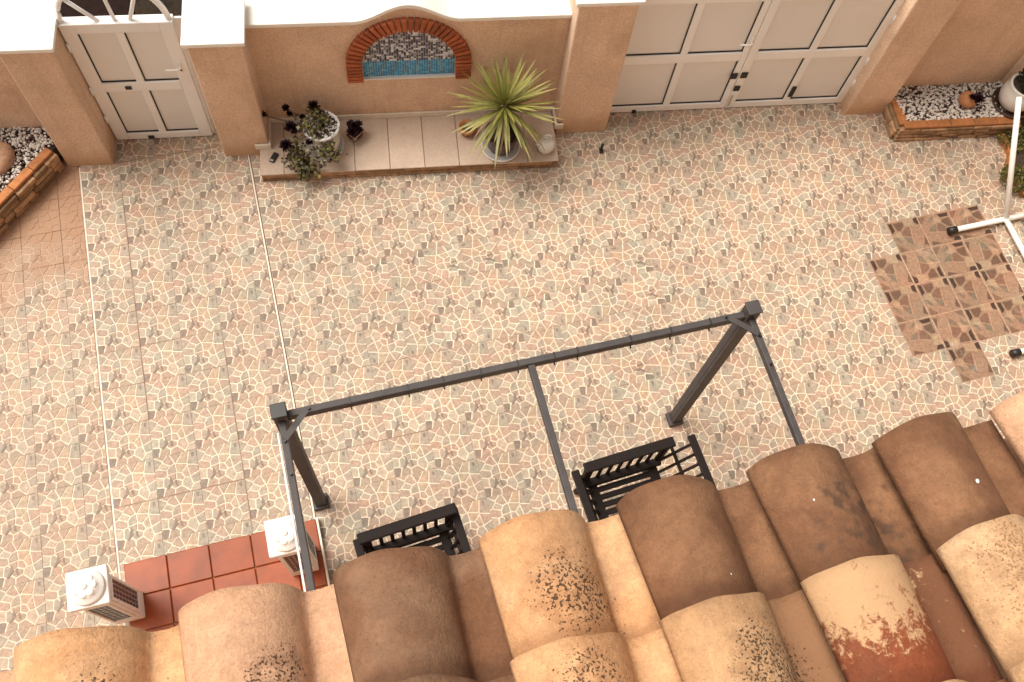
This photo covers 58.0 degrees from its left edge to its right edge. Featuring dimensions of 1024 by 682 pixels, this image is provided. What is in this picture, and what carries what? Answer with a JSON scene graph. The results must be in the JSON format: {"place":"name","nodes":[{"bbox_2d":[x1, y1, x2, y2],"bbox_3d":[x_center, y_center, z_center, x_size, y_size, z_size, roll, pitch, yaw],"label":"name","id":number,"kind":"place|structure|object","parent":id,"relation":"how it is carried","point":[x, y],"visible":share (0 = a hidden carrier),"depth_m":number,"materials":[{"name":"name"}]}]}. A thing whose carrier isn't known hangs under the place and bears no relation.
{"place":"outdoors","nodes":[
{"label":"outdoors","id":0,"kind":"place"},
{"bbox_2d":[0,126,53,191],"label":"gravel","id":1,"kind":"structure","parent":0,"point":[41,141],"depth_m":8.15,"materials":[{"name":"white gravel"}]},
{"bbox_2d":[0,141,14,173],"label":"rock","id":2,"kind":"object","parent":1,"relation":"on","point":[7,153],"visible":1,"depth_m":7.99,"materials":[{"name":"stone"}]},
{"bbox_2d":[0,160,122,671],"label":"side path","id":3,"kind":"structure","parent":0,"point":[56,522],"depth_m":7.39,"materials":[{"name":"tile"}]},
{"bbox_2d":[0,58,42,129],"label":"boundary wall","id":4,"kind":"structure","parent":3,"relation":"on","point":[16,110],"depth_m":7.97,"materials":[{"name":"paint"}]},
{"bbox_2d":[0,129,64,235],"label":"planter","id":5,"kind":"object","parent":3,"relation":"on","point":[27,185],"visible":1,"depth_m":8.07,"materials":[{"name":"stone"}]},
{"bbox_2d":[60,0,129,16],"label":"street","id":6,"kind":"structure","parent":0,"point":[99,8],"depth_m":9.14,"materials":[{"name":"grey asphalt"}]},
{"bbox_2d":[130,0,181,15],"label":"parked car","id":7,"kind":"object","parent":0,"point":[147,7],"visible":0.02,"depth_m":8.41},
{"bbox_2d":[78,131,312,625],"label":"walkway","id":8,"kind":"structure","parent":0,"point":[192,375],"depth_m":7.74,"materials":[{"name":"tile"}]},
{"bbox_2d":[0,0,115,166],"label":"gate pillar","id":9,"kind":"structure","parent":8,"relation":"on","point":[40,63],"depth_m":7.41,"materials":[{"name":"paint"}]},
{"bbox_2d":[180,0,268,156],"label":"gate pillar","id":10,"kind":"structure","parent":8,"relation":"on","point":[214,41],"depth_m":7.52,"materials":[{"name":"paint"}]},
{"bbox_2d":[53,0,215,139],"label":"pedestrian gate","id":11,"kind":"structure","parent":10,"relation":"attached to","point":[139,74],"depth_m":7.75,"materials":[{"name":"paint"}]},
{"bbox_2d":[124,517,330,631],"bbox_3d":[-1.992,2.309,6.763,1.455,0.092,1.740,-12,68,-10],"label":"porch step","id":12,"kind":"object","parent":8,"relation":"on","point":[170,585],"visible":0.32,"depth_m":6.95,"materials":[{"name":"tile"}]},
{"bbox_2d":[65,564,145,623],"bbox_3d":[-2.770,1.761,6.341,0.260,1.008,0.253,-12,68,-10],"label":"lantern","id":13,"kind":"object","parent":12,"relation":"on","point":[100,591],"depth_m":6.00,"materials":[{"name":"paint"}]},
{"bbox_2d":[264,514,318,575],"bbox_3d":[-1.545,1.468,6.571,0.260,1.007,0.253,-12,68,-10],"label":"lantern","id":14,"kind":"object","parent":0,"point":[280,539],"depth_m":6.16,"materials":[{"name":"paint"}]},
{"bbox_2d":[247,103,1023,584],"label":"patio","id":15,"kind":"structure","parent":0,"point":[853,267],"depth_m":8.25,"materials":[{"name":"tile"}]},
{"bbox_2d":[245,0,571,117],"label":"niche wall","id":16,"kind":"structure","parent":15,"relation":"on","point":[340,57],"depth_m":7.91,"materials":[{"name":"paint"}]},
{"bbox_2d":[255,106,563,181],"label":"platform","id":17,"kind":"structure","parent":15,"relation":"on","point":[407,143],"depth_m":8.60,"materials":[{"name":"tile"}]},
{"bbox_2d":[269,152,278,162],"bbox_3d":[-2.169,-1.671,8.412,0.050,0.023,0.107,22,66,5],"label":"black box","id":18,"kind":"object","parent":17,"relation":"on","point":[273,157],"visible":1,"depth_m":8.40,"materials":[{"name":"black plastic"}]},
{"bbox_2d":[304,134,344,161],"bbox_3d":[-1.724,-1.803,8.501,0.367,0.033,0.367,-4,67,-6],"label":"saucer","id":19,"kind":"object","parent":17,"relation":"on","point":[341,146],"visible":0.27,"depth_m":8.47,"materials":[{"name":"ceramic"}]},
{"bbox_2d":[302,110,339,154],"bbox_3d":[-1.713,-1.863,8.368,0.333,0.300,0.333,-4,67,-6],"label":"plant pot","id":20,"kind":"object","parent":19,"relation":"on","point":[334,136],"visible":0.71,"depth_m":8.25,"materials":[{"name":"white ceramic"}]},
{"bbox_2d":[262,100,347,181],"bbox_3d":[-1.852,-1.808,8.273,0.587,0.489,0.716,-30,72,-16],"label":"succulent plant","id":21,"kind":"object","parent":20,"relation":"in","point":[303,164],"visible":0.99,"depth_m":8.21,"materials":[{"name":"green plant"}]},
{"bbox_2d":[305,113,336,137],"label":"chippings","id":22,"kind":"object","parent":20,"relation":"on","point":[329,130],"visible":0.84,"depth_m":8.23,"materials":[{"name":"white gravel"}]},
{"bbox_2d":[344,128,363,141],"bbox_3d":[-1.455,-1.918,8.548,0.155,0.080,0.155,37,69,12],"label":"plant pot","id":23,"kind":"object","parent":17,"relation":"on","point":[357,136],"visible":0.45,"depth_m":8.50,"materials":[{"name":"ceramic"}]},
{"bbox_2d":[346,119,363,136],"bbox_3d":[-1.434,-1.929,8.447,0.167,0.144,0.180,-4,67,-6],"label":"succulent plant","id":24,"kind":"object","parent":23,"relation":"on","point":[354,127],"visible":1,"depth_m":8.42,"materials":[{"name":"plant"}]},
{"bbox_2d":[458,119,475,136],"bbox_3d":[-0.422,-1.980,8.649,0.167,0.100,0.167,-4,67,-6],"label":"plant pot","id":25,"kind":"object","parent":17,"relation":"on","point":[462,123],"visible":0.61,"depth_m":8.61,"materials":[{"name":"ceramic"}]},
{"bbox_2d":[481,138,519,162],"bbox_3d":[-0.107,-1.821,8.641,0.367,0.033,0.367,-4,67,-6],"label":"saucer","id":26,"kind":"object","parent":17,"relation":"on","point":[510,156],"visible":0.45,"depth_m":8.60,"materials":[{"name":"ceramic"}]},
{"bbox_2d":[485,120,517,154],"bbox_3d":[-0.100,-1.867,8.552,0.320,0.207,0.320,-4,67,-6],"label":"plant pot","id":27,"kind":"object","parent":26,"relation":"on","point":[491,144],"visible":0.41,"depth_m":8.46,"materials":[{"name":"ceramic"}]},
{"bbox_2d":[445,53,563,165],"bbox_3d":[-0.056,-2.030,8.141,1.028,0.930,1.070,31,67,9],"label":"yucca plant","id":28,"kind":"object","parent":27,"relation":"in","point":[507,100],"visible":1,"depth_m":8.04,"materials":[{"name":"green plant"}]},
{"bbox_2d":[536,134,554,154],"bbox_3d":[0.319,-1.846,8.583,0.166,0.224,0.166,25,67,7],"label":"jug","id":29,"kind":"object","parent":17,"relation":"on","point":[548,144],"visible":0.89,"depth_m":8.56,"materials":[{"name":"ceramic"}]},
{"bbox_2d":[353,503,470,557],"bbox_3d":[-0.693,1.650,6.754,0.773,0.811,0.556,-16,68,-11],"label":"garden chair","id":30,"kind":"object","parent":15,"relation":"on","point":[363,544],"visible":0.52,"depth_m":6.61,"materials":[{"name":"plastic"}]},
{"bbox_2d":[269,300,804,590],"bbox_3d":[0.241,1.337,6.224,3.100,2.177,1.927,-12,68,-10],"label":"pergola","id":31,"kind":"object","parent":15,"relation":"on","point":[742,322],"visible":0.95,"depth_m":5.66,"materials":[{"name":"grey metal"}]},
{"bbox_2d":[553,0,645,132],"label":"gate pillar","id":32,"kind":"structure","parent":15,"relation":"on","point":[598,39],"depth_m":8.03,"materials":[{"name":"paint"}]},
{"bbox_2d":[610,0,771,112],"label":"gate leaf","id":33,"kind":"object","parent":32,"relation":"attached to","point":[686,54],"visible":0.86,"depth_m":8.38,"materials":[{"name":"paint"}]},
{"bbox_2d":[599,143,603,153],"bbox_3d":[0.860,-1.843,8.824,0.037,0.100,0.067,-4,67,-6],"label":"floor bolt","id":34,"kind":"object","parent":15,"relation":"on","point":[601,149],"visible":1,"depth_m":8.84,"materials":[{"name":"black metal"}]},
{"bbox_2d":[571,434,716,521],"bbox_3d":[0.977,1.188,7.095,1.007,0.811,0.556,-15,68,-11],"label":"garden chair","id":35,"kind":"object","parent":15,"relation":"on","point":[584,481],"visible":0.65,"depth_m":7.03,"materials":[{"name":"plastic"}]},
{"bbox_2d":[840,0,961,114],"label":"gate pillar","id":36,"kind":"structure","parent":15,"relation":"on","point":[910,34],"depth_m":8.50,"materials":[{"name":"paint"}]},
{"bbox_2d":[725,0,904,107],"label":"gate leaf","id":37,"kind":"object","parent":36,"relation":"attached to","point":[810,51],"visible":1,"depth_m":8.54,"materials":[{"name":"paint"}]},
{"bbox_2d":[882,84,1023,141],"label":"planter","id":38,"kind":"object","parent":15,"relation":"on","point":[899,127],"visible":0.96,"depth_m":9.13,"materials":[{"name":"stone"}]},
{"bbox_2d":[894,81,1003,120],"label":"gravel","id":39,"kind":"structure","parent":38,"relation":"on","point":[938,102],"depth_m":9.17,"materials":[{"name":"white gravel"}]},
{"bbox_2d":[958,91,976,107],"bbox_3d":[4.510,-2.388,9.139,0.180,0.152,0.176,-4,67,-6],"label":"stone pot","id":40,"kind":"object","parent":39,"relation":"on","point":[965,100],"visible":0.85,"depth_m":9.09,"materials":[{"name":"ceramic"}]},
{"bbox_2d":[969,92,984,102],"bbox_3d":[4.543,-2.386,9.027,0.162,0.066,0.152,-4,67,-6],"label":"succulent plant","id":41,"kind":"object","parent":40,"relation":"on","point":[977,97],"visible":1,"depth_m":9.02,"materials":[{"name":"plant"}]},
{"bbox_2d":[992,86,1023,118],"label":"saucer","id":42,"kind":"object","parent":39,"relation":"on","point":[1005,112],"visible":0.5,"depth_m":9.17,"materials":[{"name":"ceramic"}]},
{"bbox_2d":[998,72,1023,111],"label":"plant pot","id":43,"kind":"object","parent":42,"relation":"on","point":[1010,90],"visible":0.86,"depth_m":9.01,"materials":[{"name":"ceramic"}]},
{"bbox_2d":[1016,68,1023,91],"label":"urn plant","id":44,"kind":"object","parent":43,"relation":"on","point":[1021,72],"visible":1,"depth_m":8.93,"materials":[{"name":"green plant"}]},
{"bbox_2d":[903,0,1023,87],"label":"boundary wall","id":45,"kind":"structure","parent":15,"relation":"on","point":[977,41],"depth_m":8.78,"materials":[{"name":"paint"}]},
{"bbox_2d":[947,96,1023,357],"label":"hammock stand","id":46,"kind":"object","parent":15,"relation":"on","point":[1006,219],"visible":1,"depth_m":8.69,"materials":[{"name":"metal"}]},
{"bbox_2d":[1000,131,1023,197],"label":"border bed","id":47,"kind":"object","parent":15,"relation":"on","point":[1019,159],"visible":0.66,"depth_m":9.17,"materials":[{"name":"green plant"}]},
{"bbox_2d":[995,124,1023,152],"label":"groundcover plant","id":48,"kind":"object","parent":47,"relation":"on","point":[1020,149],"visible":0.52,"depth_m":9.20,"materials":[{"name":"green plant"}]},
{"bbox_2d":[999,163,1023,194],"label":"groundcover plant","id":49,"kind":"object","parent":47,"relation":"on","point":[1016,172],"visible":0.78,"depth_m":9.00,"materials":[{"name":"green plant"}]},
{"bbox_2d":[1001,55,1023,83],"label":"side wall","id":50,"kind":"structure","parent":15,"relation":"on","point":[1018,66],"depth_m":9.11,"materials":[{"name":"paint"}]},
{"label":"ground","id":51,"kind":"structure","parent":0,"visible":0},
{"bbox_2d":[0,392,1023,681],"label":"house","id":52,"kind":"structure","parent":51,"relation":"on","point":[894,554],"depth_m":1.51,"materials":[{"name":"tile"}]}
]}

